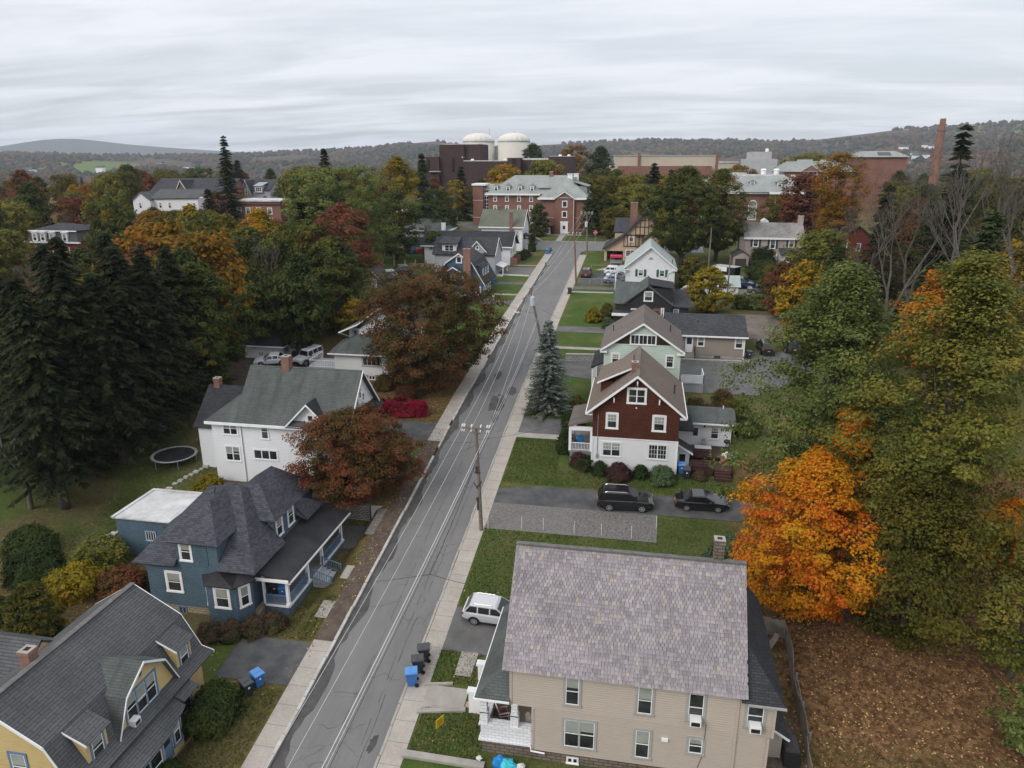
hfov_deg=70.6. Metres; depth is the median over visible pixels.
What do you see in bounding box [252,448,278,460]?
window
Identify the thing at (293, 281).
green tree
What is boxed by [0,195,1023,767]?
ground
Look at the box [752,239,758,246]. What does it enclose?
window
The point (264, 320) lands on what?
mixed tree
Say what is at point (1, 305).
spruce tree
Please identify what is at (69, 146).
hills
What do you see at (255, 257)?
leafless tree
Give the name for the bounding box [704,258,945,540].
hickory tree
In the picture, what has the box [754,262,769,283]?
green tree
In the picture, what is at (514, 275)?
kerb
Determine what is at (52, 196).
yellow green tree
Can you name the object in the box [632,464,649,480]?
box ball
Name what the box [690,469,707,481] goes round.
bush
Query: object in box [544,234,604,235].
path
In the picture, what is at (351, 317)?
young tree
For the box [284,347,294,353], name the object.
parked car
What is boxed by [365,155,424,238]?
broad tree
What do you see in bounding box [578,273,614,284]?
driveway
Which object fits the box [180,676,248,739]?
rhododendron
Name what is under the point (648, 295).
window
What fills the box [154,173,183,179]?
olive tree
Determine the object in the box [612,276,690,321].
charcoal house
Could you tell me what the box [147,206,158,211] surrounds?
green tree
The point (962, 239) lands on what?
green tree
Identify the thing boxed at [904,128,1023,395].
bare tree
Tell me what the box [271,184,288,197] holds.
green tree
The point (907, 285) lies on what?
bare tree
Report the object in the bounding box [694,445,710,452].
garden table
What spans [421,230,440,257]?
broad tree
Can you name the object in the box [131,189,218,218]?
white gabled hall
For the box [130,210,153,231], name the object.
amber tree
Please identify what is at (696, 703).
window
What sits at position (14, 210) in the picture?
yellow green tree
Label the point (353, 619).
overhead wire
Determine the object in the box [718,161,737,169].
building
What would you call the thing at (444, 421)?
sidewalk
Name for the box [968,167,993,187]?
yellow green tree
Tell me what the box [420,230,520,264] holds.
long white house
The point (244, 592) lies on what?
window
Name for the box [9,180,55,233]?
green tree
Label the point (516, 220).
green roofed house
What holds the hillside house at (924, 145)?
on the hills at (89, 166)
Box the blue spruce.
[522,320,575,420]
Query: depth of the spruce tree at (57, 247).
71.01 m
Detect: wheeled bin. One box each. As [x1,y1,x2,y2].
[238,676,253,696]
[249,667,264,687]
[269,582,278,594]
[277,583,285,597]
[405,665,418,687]
[411,653,425,674]
[417,642,430,662]
[677,461,685,473]
[682,466,690,478]
[745,350,752,358]
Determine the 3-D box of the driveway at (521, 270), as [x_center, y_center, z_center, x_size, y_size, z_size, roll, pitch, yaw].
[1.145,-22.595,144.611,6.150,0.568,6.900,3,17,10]
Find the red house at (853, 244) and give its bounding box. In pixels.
[828,223,872,259]
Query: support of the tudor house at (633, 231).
on the ground
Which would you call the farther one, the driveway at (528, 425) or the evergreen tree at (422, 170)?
the evergreen tree at (422, 170)
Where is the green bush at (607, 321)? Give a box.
[600,317,613,328]
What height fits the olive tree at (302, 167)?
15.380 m
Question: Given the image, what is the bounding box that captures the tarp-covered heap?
[492,754,516,767]
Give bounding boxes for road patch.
[269,265,548,767]
[366,371,515,753]
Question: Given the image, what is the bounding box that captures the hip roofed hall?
[848,151,909,201]
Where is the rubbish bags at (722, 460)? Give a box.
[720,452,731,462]
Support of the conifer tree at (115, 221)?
on the ground
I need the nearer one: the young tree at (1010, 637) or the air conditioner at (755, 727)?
the air conditioner at (755, 727)
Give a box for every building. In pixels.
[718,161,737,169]
[741,148,777,173]
[771,159,854,210]
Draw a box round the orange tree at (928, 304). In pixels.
[884,268,965,391]
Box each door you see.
[163,735,174,758]
[562,225,565,232]
[685,337,692,351]
[691,426,699,444]
[735,259,745,266]
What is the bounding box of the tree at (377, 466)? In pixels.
[281,401,430,510]
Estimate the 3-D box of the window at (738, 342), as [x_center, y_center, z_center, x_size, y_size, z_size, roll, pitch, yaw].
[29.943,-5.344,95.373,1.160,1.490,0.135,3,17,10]
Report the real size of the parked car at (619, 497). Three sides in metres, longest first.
5.034 x 2.320 x 1.854 m
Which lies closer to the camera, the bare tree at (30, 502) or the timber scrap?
the timber scrap
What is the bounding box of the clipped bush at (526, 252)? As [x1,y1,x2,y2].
[521,249,532,257]
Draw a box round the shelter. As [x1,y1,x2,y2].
[545,224,553,233]
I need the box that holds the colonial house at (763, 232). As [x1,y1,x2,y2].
[730,215,805,266]
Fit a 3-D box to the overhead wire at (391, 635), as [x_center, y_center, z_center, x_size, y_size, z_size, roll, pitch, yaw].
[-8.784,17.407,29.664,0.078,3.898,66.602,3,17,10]
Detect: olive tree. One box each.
[46,173,84,203]
[91,170,145,210]
[93,230,136,260]
[129,249,211,300]
[149,209,196,222]
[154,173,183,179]
[160,226,244,274]
[291,165,316,181]
[411,169,426,182]
[589,174,641,222]
[757,264,791,293]
[780,285,852,347]
[971,174,1004,216]
[972,182,1023,234]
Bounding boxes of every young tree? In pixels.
[331,299,374,335]
[947,532,1023,678]
[975,496,1023,634]
[983,680,1023,755]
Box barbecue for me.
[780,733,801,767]
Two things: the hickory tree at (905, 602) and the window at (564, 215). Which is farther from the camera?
the window at (564, 215)
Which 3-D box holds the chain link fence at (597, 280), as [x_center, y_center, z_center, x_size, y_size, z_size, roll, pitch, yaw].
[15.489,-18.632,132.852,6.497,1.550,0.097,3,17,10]
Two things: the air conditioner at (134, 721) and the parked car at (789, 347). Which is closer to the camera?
the air conditioner at (134, 721)
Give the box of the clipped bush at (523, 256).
[517,252,526,259]
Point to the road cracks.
(421, 594)
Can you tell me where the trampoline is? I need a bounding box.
[150,446,197,469]
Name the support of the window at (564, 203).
in the brick hall
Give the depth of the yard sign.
44.05 m
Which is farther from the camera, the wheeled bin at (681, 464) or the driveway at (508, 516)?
the wheeled bin at (681, 464)
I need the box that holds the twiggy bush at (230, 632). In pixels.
[215,616,242,644]
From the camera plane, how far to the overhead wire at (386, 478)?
59.86 m
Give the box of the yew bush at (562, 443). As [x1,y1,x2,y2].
[554,427,573,454]
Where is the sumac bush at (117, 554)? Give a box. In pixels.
[65,530,131,578]
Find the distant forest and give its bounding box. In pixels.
[0,119,1023,193]
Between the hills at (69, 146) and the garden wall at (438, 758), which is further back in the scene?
the hills at (69, 146)
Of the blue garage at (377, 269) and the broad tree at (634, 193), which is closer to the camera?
the blue garage at (377, 269)
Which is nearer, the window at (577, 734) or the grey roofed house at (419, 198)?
the window at (577, 734)
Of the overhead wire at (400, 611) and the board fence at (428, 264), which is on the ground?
the board fence at (428, 264)
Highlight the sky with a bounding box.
[0,0,1023,152]
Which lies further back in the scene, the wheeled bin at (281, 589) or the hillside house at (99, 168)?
the hillside house at (99, 168)
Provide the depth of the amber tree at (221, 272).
107.32 m
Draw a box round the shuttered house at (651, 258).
[615,238,676,283]
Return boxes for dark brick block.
[426,144,575,210]
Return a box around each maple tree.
[165,262,268,391]
[298,234,376,332]
[348,262,511,390]
[638,165,730,265]
[687,168,762,260]
[725,448,895,623]
[809,405,879,552]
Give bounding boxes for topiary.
[527,234,536,251]
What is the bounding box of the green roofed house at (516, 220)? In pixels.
[478,206,530,250]
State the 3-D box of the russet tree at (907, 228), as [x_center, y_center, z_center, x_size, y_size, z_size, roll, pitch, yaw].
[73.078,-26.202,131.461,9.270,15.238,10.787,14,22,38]
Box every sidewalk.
[241,639,331,767]
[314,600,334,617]
[315,585,361,641]
[344,440,439,586]
[377,255,585,767]
[428,252,551,440]
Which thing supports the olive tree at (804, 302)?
on the ground
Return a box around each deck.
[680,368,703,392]
[688,440,732,482]
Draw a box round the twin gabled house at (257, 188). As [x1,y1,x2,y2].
[242,179,285,197]
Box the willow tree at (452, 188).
[439,179,467,224]
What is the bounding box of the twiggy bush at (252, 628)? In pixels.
[239,613,268,642]
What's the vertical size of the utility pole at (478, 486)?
9.966 m
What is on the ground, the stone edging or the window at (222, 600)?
the stone edging
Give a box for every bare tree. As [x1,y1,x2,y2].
[0,384,64,509]
[822,165,926,321]
[830,172,973,369]
[875,144,996,361]
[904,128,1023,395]
[916,124,1023,406]
[925,139,1023,402]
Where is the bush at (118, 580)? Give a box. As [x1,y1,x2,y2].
[93,563,149,599]
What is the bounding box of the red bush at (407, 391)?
[393,383,419,400]
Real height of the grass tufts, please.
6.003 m
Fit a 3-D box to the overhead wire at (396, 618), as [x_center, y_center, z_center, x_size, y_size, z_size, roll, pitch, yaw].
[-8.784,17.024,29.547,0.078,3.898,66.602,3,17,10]
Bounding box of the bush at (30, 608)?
[0,580,68,637]
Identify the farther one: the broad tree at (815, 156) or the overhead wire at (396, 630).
the broad tree at (815, 156)
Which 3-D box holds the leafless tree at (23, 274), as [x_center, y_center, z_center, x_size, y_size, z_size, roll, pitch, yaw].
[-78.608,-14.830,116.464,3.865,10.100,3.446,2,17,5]
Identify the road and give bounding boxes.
[270,250,583,767]
[535,241,703,252]
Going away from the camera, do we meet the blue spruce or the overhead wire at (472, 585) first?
the overhead wire at (472, 585)
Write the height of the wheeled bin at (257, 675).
1.119 m
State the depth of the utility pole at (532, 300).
95.25 m
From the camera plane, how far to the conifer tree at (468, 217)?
210.82 m
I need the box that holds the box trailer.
[713,264,740,275]
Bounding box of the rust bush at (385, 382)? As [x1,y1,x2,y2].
[373,372,399,390]
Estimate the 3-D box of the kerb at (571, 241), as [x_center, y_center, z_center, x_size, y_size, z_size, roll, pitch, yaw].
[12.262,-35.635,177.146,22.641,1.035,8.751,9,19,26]
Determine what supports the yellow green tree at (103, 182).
on the ground
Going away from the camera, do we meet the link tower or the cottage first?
the cottage
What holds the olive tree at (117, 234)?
on the ground
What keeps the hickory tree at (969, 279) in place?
on the ground
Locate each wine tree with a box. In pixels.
[51,194,91,224]
[136,169,150,181]
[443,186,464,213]
[831,194,862,224]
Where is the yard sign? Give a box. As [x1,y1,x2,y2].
[436,714,443,728]
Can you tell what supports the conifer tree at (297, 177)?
on the ground
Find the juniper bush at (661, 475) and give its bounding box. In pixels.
[649,464,676,486]
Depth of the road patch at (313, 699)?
55.78 m
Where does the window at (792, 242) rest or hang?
in the colonial house at (763, 232)
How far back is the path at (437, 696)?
46.39 m
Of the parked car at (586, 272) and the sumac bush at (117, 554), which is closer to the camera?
the sumac bush at (117, 554)
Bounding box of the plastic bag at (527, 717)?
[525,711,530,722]
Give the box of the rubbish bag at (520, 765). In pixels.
[516,763,524,767]
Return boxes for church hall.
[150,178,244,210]
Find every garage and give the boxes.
[241,327,300,357]
[362,265,387,287]
[697,275,740,294]
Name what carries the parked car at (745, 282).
on the ground
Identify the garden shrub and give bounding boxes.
[685,396,707,405]
[704,401,729,407]
[710,388,734,405]
[721,397,748,416]
[732,413,764,437]
[741,258,776,279]
[748,245,778,267]
[790,253,819,266]
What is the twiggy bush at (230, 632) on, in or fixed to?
on the ground
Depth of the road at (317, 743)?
56.80 m
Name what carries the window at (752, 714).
in the slate roofed house at (604, 658)
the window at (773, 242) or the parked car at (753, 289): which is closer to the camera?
the parked car at (753, 289)
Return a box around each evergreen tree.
[215,135,244,224]
[318,148,333,205]
[414,153,433,217]
[822,243,850,297]
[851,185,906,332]
[889,201,940,316]
[894,206,957,328]
[896,124,975,357]
[906,209,1006,462]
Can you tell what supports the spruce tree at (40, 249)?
on the ground
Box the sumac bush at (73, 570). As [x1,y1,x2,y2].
[41,558,104,605]
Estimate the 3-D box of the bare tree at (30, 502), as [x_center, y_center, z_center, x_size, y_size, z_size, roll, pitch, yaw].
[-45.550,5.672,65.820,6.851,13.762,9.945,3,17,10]
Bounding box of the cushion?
[498,705,507,716]
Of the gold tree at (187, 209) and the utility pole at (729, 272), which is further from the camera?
the gold tree at (187, 209)
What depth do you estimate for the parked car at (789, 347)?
96.42 m
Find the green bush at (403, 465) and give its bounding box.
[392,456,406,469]
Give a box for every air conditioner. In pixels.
[128,715,140,727]
[688,714,702,727]
[747,720,762,734]
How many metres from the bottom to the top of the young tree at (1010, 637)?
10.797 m
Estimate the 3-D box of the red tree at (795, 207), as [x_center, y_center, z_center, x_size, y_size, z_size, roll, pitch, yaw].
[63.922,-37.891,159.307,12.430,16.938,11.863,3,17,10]
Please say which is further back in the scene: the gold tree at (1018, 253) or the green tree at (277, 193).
the green tree at (277, 193)
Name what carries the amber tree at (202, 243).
on the ground
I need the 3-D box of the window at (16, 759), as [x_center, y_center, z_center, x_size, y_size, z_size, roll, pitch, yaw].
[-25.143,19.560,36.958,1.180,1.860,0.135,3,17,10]
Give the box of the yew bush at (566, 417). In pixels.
[560,409,585,427]
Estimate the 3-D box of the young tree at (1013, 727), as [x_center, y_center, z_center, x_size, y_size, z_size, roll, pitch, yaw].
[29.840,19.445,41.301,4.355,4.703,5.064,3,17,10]
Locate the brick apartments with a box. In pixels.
[233,198,290,223]
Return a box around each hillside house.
[22,167,36,171]
[95,165,105,172]
[182,165,194,168]
[898,145,909,149]
[911,153,920,158]
[921,143,930,147]
[921,153,930,158]
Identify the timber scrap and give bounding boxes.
[769,633,779,649]
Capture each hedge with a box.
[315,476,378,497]
[377,397,428,417]
[576,454,592,472]
[731,292,773,310]
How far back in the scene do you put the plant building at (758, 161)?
385.51 m
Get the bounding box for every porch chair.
[574,430,579,441]
[577,435,584,443]
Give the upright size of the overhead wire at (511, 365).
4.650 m
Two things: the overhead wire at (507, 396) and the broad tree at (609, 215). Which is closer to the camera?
the overhead wire at (507, 396)
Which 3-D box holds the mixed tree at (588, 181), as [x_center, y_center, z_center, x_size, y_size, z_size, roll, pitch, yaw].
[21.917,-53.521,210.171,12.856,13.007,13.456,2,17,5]
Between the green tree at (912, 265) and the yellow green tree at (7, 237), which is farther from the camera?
the yellow green tree at (7, 237)
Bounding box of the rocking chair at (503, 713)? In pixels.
[493,703,510,719]
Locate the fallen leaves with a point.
(363, 576)
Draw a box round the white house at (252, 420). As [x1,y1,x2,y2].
[193,354,398,481]
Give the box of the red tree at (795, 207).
[776,172,831,233]
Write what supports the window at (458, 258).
in the blue gambrel house at (471, 259)
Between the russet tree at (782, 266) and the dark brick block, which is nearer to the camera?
the russet tree at (782, 266)
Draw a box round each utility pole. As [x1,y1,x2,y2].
[461,423,490,530]
[514,288,542,352]
[568,232,580,284]
[582,212,593,256]
[708,227,711,265]
[727,253,730,291]
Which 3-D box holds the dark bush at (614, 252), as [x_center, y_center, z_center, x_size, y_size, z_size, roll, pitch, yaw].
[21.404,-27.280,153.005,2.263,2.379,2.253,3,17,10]
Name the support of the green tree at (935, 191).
on the ground
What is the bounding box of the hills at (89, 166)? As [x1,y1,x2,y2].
[3,123,1023,186]
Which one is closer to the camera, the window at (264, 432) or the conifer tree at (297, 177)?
the window at (264, 432)
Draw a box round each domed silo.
[462,132,494,159]
[498,132,529,159]
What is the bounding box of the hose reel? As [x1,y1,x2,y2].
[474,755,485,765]
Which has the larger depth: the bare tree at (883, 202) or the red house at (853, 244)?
the red house at (853, 244)
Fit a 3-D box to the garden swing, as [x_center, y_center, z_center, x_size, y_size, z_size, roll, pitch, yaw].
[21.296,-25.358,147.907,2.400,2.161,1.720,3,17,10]
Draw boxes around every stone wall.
[315,500,370,520]
[371,505,381,517]
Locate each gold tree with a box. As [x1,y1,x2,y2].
[65,184,77,197]
[87,206,111,226]
[175,203,214,228]
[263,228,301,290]
[770,258,826,333]
[991,238,1023,348]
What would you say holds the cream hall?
on the ground
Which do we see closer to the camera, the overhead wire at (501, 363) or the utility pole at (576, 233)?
the overhead wire at (501, 363)
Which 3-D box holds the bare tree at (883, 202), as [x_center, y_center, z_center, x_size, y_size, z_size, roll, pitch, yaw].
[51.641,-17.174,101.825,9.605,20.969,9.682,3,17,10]
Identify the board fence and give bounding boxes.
[410,263,434,267]
[763,616,812,767]
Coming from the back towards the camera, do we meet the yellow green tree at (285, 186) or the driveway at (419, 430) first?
the yellow green tree at (285, 186)
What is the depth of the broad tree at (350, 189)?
133.05 m
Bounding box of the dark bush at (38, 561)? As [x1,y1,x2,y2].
[0,540,67,592]
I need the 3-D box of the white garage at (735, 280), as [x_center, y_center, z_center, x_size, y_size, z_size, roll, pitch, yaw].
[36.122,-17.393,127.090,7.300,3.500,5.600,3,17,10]
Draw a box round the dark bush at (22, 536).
[0,521,63,558]
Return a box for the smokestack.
[928,118,945,193]
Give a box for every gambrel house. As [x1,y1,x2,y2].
[0,582,213,767]
[437,247,496,299]
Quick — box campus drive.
[458,222,536,240]
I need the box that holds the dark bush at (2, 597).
[0,594,9,628]
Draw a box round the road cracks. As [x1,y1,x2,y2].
[319,265,568,766]
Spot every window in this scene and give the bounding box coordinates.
[6,750,29,767]
[125,667,159,726]
[144,530,156,541]
[144,746,165,767]
[164,570,184,593]
[172,718,183,747]
[175,694,192,719]
[178,605,187,612]
[212,588,231,609]
[222,425,238,435]
[224,445,241,461]
[238,583,252,609]
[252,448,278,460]
[258,351,263,355]
[260,428,269,439]
[306,414,313,422]
[361,356,381,366]
[368,375,374,379]
[456,256,461,262]
[561,717,596,751]
[562,201,566,206]
[562,211,566,217]
[562,677,581,707]
[566,756,578,765]
[601,441,621,457]
[605,412,618,429]
[611,353,619,362]
[625,250,634,256]
[626,387,646,404]
[629,334,656,345]
[631,727,652,760]
[634,687,654,716]
[638,269,643,275]
[643,291,652,301]
[646,443,668,460]
[651,415,666,432]
[659,270,664,276]
[664,355,674,368]
[677,453,686,463]
[684,693,706,724]
[685,735,705,756]
[696,337,704,346]
[709,427,719,439]
[734,339,743,348]
[743,704,766,730]
[747,200,756,219]
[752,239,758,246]
[769,240,775,248]
[788,240,794,247]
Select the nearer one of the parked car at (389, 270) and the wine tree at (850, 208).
the parked car at (389, 270)
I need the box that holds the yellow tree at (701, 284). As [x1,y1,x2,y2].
[685,265,735,311]
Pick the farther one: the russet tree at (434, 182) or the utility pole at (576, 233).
the russet tree at (434, 182)
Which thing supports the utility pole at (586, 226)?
on the ground
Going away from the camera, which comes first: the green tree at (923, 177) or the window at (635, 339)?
the window at (635, 339)
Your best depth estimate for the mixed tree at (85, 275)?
102.16 m
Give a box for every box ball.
[591,460,607,477]
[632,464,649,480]
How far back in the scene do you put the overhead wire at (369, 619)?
37.32 m
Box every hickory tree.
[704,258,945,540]
[785,247,1023,611]
[829,466,1023,657]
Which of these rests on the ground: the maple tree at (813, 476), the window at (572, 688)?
the maple tree at (813, 476)
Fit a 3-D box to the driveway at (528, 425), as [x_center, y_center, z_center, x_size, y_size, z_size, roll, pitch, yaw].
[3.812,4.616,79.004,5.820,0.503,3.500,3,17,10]
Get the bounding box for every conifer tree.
[109,203,126,235]
[200,189,223,228]
[232,160,245,178]
[284,175,304,219]
[293,195,312,226]
[327,174,352,207]
[399,171,410,194]
[452,166,472,220]
[641,163,665,226]
[662,170,678,217]
[979,226,1007,308]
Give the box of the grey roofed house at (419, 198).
[401,187,438,219]
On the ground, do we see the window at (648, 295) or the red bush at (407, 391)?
the red bush at (407, 391)
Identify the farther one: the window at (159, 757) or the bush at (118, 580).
the bush at (118, 580)
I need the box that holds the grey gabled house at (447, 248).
[432,236,507,275]
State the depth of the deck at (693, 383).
85.94 m
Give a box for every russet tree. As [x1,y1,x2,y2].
[0,187,9,202]
[3,169,47,212]
[125,238,158,276]
[140,175,157,191]
[205,190,228,215]
[265,219,283,236]
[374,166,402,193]
[428,177,444,206]
[553,168,560,174]
[591,180,614,215]
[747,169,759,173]
[758,260,797,314]
[887,197,928,257]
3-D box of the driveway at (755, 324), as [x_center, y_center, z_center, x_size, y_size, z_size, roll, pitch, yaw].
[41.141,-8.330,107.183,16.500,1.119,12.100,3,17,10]
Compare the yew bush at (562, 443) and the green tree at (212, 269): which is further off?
the green tree at (212, 269)
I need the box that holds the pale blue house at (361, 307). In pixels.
[317,294,388,329]
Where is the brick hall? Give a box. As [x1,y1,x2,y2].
[472,171,591,233]
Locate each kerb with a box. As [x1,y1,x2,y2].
[264,252,552,767]
[373,255,579,767]
[500,274,528,276]
[529,233,608,242]
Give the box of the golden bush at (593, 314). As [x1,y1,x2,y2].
[584,306,602,322]
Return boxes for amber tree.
[76,183,103,213]
[91,215,217,275]
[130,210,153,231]
[134,209,168,232]
[147,228,267,344]
[200,211,223,228]
[206,258,243,317]
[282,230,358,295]
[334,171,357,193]
[613,177,646,207]
[731,163,749,172]
[809,151,875,258]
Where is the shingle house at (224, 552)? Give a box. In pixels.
[111,466,350,624]
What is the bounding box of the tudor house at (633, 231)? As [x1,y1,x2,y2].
[602,202,667,260]
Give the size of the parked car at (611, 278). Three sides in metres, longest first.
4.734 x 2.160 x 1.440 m
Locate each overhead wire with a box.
[266,427,461,767]
[287,428,471,767]
[294,574,428,583]
[298,445,474,500]
[322,428,488,767]
[322,451,477,766]
[326,456,477,767]
[329,459,477,767]
[430,459,476,572]
[431,574,510,590]
[465,290,526,420]
[472,291,528,426]
[479,320,536,447]
[479,323,536,452]
[479,325,536,455]
[479,415,585,439]
[490,294,532,423]
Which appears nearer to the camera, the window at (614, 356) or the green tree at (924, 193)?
the window at (614, 356)
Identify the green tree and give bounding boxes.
[0,198,41,258]
[0,202,19,258]
[0,228,39,285]
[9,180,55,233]
[31,176,50,202]
[51,184,66,202]
[54,202,80,222]
[62,191,88,211]
[67,246,98,279]
[88,171,135,214]
[117,163,142,194]
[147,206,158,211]
[150,167,170,187]
[164,245,229,369]
[188,239,218,275]
[214,166,243,177]
[260,251,332,349]
[263,168,276,178]
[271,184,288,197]
[274,166,326,215]
[344,183,379,230]
[467,179,486,211]
[613,173,649,200]
[718,168,741,172]
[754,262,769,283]
[781,227,860,286]
[878,287,923,345]
[886,247,925,310]
[888,184,918,222]
[890,169,914,186]
[895,202,977,259]
[908,184,943,224]
[914,173,928,190]
[923,183,945,203]
[951,183,982,237]
[951,242,973,267]
[963,177,988,226]
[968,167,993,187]
[1000,215,1023,274]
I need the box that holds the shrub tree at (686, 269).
[677,257,707,285]
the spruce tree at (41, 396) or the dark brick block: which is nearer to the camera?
the spruce tree at (41, 396)
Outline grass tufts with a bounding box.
[59,437,972,767]
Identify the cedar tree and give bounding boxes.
[529,202,549,235]
[578,193,602,234]
[594,197,613,227]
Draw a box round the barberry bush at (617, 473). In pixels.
[604,461,632,484]
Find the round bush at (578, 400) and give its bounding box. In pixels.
[566,395,586,409]
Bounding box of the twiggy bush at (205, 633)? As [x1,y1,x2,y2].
[195,617,221,645]
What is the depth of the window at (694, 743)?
39.92 m
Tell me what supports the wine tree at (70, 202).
on the ground
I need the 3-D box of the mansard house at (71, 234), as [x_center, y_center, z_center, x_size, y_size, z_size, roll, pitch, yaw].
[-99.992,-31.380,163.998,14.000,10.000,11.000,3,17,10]
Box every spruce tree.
[0,276,104,488]
[0,277,42,482]
[0,294,118,509]
[18,252,143,474]
[25,243,85,318]
[36,236,129,459]
[67,273,184,465]
[89,233,190,421]
[97,244,197,448]
[121,247,209,431]
[142,247,236,415]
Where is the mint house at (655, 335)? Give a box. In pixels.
[591,304,684,387]
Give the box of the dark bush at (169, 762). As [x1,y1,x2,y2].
[158,755,192,767]
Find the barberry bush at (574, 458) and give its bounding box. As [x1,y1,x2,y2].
[568,451,584,470]
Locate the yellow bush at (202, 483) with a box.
[187,472,226,491]
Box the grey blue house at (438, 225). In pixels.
[398,218,456,252]
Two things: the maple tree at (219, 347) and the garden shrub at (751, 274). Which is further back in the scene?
the garden shrub at (751, 274)
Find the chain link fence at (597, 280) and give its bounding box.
[581,278,613,284]
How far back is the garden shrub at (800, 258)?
134.15 m
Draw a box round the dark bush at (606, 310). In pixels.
[600,303,614,318]
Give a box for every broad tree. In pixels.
[224,225,288,309]
[234,207,281,285]
[278,165,422,267]
[298,202,385,298]
[307,184,368,252]
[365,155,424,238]
[366,189,430,260]
[415,187,464,230]
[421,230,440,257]
[483,163,521,183]
[521,142,543,157]
[524,159,564,174]
[560,143,590,175]
[581,145,618,175]
[598,205,629,237]
[606,182,664,220]
[752,194,801,222]
[772,152,853,178]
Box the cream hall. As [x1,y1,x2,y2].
[613,152,718,180]
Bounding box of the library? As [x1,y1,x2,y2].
[687,169,811,225]
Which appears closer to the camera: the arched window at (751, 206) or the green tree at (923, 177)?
the arched window at (751, 206)
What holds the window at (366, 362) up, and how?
in the bungalow
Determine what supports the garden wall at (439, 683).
on the ground
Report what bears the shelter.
on the ground
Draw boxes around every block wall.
[566,353,593,360]
[680,358,749,362]
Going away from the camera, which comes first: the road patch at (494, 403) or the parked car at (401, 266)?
the road patch at (494, 403)
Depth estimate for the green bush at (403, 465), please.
70.94 m
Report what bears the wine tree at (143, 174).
on the ground
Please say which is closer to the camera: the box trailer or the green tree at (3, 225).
the box trailer
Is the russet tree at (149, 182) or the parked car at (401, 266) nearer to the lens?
the parked car at (401, 266)
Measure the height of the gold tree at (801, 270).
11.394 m
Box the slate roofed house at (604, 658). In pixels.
[465,535,789,767]
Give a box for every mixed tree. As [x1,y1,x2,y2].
[0,179,19,199]
[72,269,99,281]
[78,198,138,258]
[151,168,180,176]
[174,209,240,268]
[182,166,215,177]
[230,267,305,347]
[258,218,336,313]
[578,177,599,203]
[588,167,624,194]
[688,174,709,182]
[877,180,909,205]
[936,176,968,193]
[985,175,1023,219]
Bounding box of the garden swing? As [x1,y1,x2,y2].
[610,254,621,264]
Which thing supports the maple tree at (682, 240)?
on the ground
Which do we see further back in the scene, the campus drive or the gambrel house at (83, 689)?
the campus drive
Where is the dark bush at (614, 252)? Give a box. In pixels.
[608,251,617,259]
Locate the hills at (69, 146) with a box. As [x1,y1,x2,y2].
[0,139,252,154]
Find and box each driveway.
[176,348,329,404]
[215,637,311,685]
[330,508,386,548]
[383,420,436,440]
[442,606,495,654]
[485,502,656,542]
[494,486,765,521]
[500,267,534,274]
[518,417,561,434]
[545,351,815,394]
[556,326,604,332]
[573,286,614,289]
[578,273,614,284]
[738,314,798,339]
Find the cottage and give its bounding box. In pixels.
[663,312,748,359]
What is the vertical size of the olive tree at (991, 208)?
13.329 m
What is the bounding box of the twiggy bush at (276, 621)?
[262,609,289,634]
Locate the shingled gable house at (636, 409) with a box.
[568,345,735,474]
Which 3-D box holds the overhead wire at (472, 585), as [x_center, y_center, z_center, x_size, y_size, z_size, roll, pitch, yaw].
[-2.336,12.680,46.072,6.627,0.523,0.034,7,19,22]
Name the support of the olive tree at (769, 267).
on the ground
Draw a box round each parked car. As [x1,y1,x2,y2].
[253,352,289,364]
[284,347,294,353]
[292,344,323,365]
[385,269,396,274]
[387,264,411,273]
[462,592,509,625]
[581,267,592,277]
[597,484,653,512]
[603,274,624,282]
[604,265,625,272]
[606,270,625,276]
[674,489,729,512]
[740,276,755,286]
[747,284,768,293]
[756,339,774,354]
[778,337,800,352]
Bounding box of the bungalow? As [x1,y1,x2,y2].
[308,298,424,379]
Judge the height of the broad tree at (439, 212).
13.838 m
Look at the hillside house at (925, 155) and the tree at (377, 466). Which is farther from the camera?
the hillside house at (925, 155)
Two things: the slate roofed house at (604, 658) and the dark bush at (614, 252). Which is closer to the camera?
the slate roofed house at (604, 658)
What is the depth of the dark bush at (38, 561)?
57.99 m
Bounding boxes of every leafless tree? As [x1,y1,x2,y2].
[11,261,35,292]
[59,212,76,222]
[226,235,284,332]
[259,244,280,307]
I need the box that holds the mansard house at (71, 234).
[24,223,106,267]
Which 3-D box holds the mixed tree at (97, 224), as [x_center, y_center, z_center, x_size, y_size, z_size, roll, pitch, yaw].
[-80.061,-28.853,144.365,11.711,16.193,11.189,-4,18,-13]
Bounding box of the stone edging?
[98,464,208,541]
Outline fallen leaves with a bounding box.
[3,366,1023,767]
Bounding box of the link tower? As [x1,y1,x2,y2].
[494,152,497,159]
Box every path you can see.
[340,565,353,578]
[421,685,467,712]
[454,651,478,676]
[481,300,512,304]
[494,282,524,284]
[516,432,558,438]
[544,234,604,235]
[553,346,599,349]
[556,233,566,240]
[572,291,613,293]
[738,289,768,295]
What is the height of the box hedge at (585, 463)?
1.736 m
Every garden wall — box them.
[401,749,484,767]
[417,707,465,713]
[424,682,452,685]
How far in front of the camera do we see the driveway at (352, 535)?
64.88 m
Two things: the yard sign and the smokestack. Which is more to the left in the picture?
the yard sign
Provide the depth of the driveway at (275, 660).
49.72 m
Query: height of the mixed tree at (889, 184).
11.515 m

